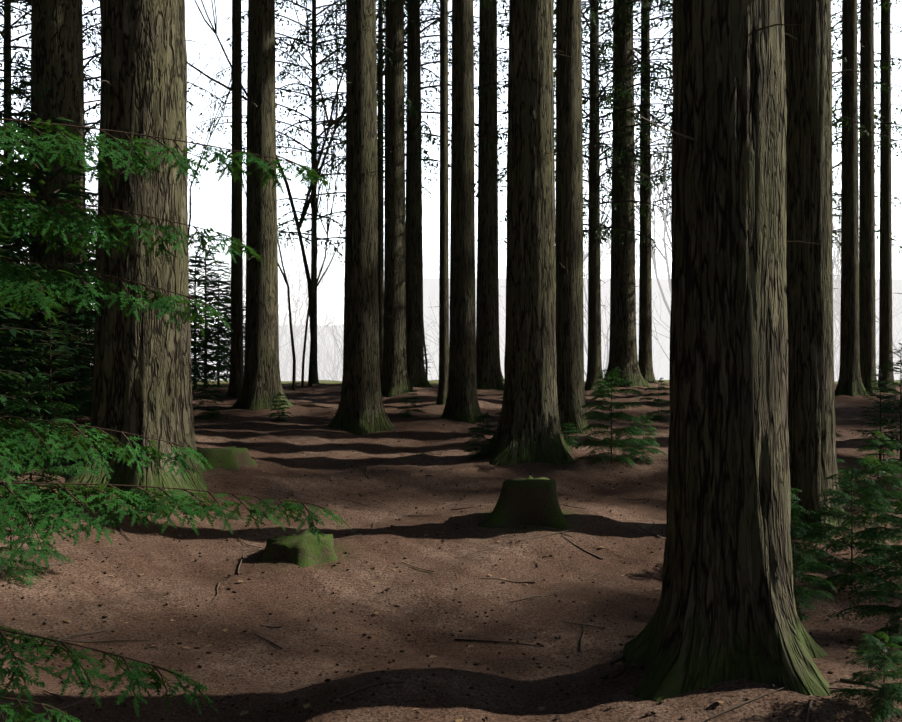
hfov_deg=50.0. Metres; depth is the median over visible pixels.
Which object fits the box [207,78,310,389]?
bare tree
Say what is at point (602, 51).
hemlock tree
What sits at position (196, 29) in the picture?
sky
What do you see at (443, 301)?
tree trunk
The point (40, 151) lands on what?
hemlock foliage
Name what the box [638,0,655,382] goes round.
tree trunk
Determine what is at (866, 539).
saplings
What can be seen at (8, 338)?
young conifers
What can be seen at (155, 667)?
hemlock
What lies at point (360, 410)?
tree trunk
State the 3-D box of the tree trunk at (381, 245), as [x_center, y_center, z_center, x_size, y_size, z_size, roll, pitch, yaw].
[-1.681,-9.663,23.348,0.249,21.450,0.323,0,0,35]
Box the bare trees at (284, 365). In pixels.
[0,67,901,380]
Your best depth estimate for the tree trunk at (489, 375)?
20.98 m
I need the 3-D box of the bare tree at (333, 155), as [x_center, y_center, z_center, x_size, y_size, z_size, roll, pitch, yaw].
[-2.535,-2.823,22.386,2.742,7.114,3.958,0,0,-1]
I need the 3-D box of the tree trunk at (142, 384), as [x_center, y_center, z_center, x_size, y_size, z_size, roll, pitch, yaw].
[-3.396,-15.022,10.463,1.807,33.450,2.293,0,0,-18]
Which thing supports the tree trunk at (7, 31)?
on the terrain ground
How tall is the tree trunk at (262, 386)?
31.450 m
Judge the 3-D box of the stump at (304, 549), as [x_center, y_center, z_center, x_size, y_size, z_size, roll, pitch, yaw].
[-1.238,1.797,8.294,0.785,0.580,0.783,0,0,34]
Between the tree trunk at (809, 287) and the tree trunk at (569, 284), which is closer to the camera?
the tree trunk at (809, 287)
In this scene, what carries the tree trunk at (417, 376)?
on the terrain ground
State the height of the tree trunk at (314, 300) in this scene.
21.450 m
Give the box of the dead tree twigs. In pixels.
[0,0,901,320]
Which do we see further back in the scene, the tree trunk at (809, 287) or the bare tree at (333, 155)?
the bare tree at (333, 155)
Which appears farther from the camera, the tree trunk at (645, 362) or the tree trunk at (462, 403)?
the tree trunk at (645, 362)
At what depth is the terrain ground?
7.51 m
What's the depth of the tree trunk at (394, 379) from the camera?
19.73 m
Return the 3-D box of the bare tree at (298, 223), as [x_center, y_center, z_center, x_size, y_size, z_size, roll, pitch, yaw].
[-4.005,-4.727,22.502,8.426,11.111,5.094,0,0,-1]
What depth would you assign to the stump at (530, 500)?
9.34 m
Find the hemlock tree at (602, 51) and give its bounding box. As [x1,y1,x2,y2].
[0,0,901,266]
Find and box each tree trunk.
[3,0,11,304]
[10,0,90,419]
[65,0,208,513]
[226,0,243,397]
[230,0,293,410]
[311,0,318,383]
[327,0,394,434]
[378,0,383,375]
[380,0,413,396]
[405,0,432,387]
[435,0,448,404]
[440,0,484,423]
[469,0,574,464]
[476,0,503,389]
[555,0,590,433]
[584,0,603,389]
[603,0,652,387]
[622,0,830,701]
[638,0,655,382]
[784,0,850,537]
[835,0,869,396]
[859,0,879,392]
[878,0,896,393]
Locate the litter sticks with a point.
(456, 638)
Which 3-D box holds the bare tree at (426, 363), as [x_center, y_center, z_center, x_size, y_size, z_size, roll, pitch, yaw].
[-1.268,-2.224,25.672,1.920,5.982,1.975,0,0,16]
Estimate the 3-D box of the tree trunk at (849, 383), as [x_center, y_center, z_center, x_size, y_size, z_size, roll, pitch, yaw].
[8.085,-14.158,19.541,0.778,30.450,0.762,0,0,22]
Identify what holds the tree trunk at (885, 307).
on the terrain ground
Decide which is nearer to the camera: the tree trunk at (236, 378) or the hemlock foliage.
the hemlock foliage
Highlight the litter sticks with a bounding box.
[0,418,900,721]
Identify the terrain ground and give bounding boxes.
[0,278,901,721]
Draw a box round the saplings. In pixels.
[0,367,901,721]
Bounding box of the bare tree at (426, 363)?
[384,175,439,378]
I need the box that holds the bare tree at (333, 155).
[291,83,384,386]
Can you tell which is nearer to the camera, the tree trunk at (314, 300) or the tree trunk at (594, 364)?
the tree trunk at (594, 364)
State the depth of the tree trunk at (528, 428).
12.94 m
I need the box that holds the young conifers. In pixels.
[0,60,901,466]
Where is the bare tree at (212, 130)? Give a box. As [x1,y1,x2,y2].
[85,20,247,239]
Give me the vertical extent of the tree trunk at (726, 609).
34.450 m
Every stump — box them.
[196,446,257,471]
[259,530,337,566]
[480,475,570,530]
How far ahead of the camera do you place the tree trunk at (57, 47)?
15.66 m
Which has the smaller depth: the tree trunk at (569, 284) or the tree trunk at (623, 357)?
the tree trunk at (569, 284)
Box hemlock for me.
[0,118,344,721]
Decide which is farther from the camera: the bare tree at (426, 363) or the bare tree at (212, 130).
the bare tree at (426, 363)
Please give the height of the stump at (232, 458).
0.568 m
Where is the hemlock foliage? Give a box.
[0,19,352,721]
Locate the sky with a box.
[0,0,901,324]
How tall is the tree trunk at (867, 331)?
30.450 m
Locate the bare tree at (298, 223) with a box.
[188,0,451,385]
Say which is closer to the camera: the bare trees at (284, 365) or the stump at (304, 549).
the stump at (304, 549)
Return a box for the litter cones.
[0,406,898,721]

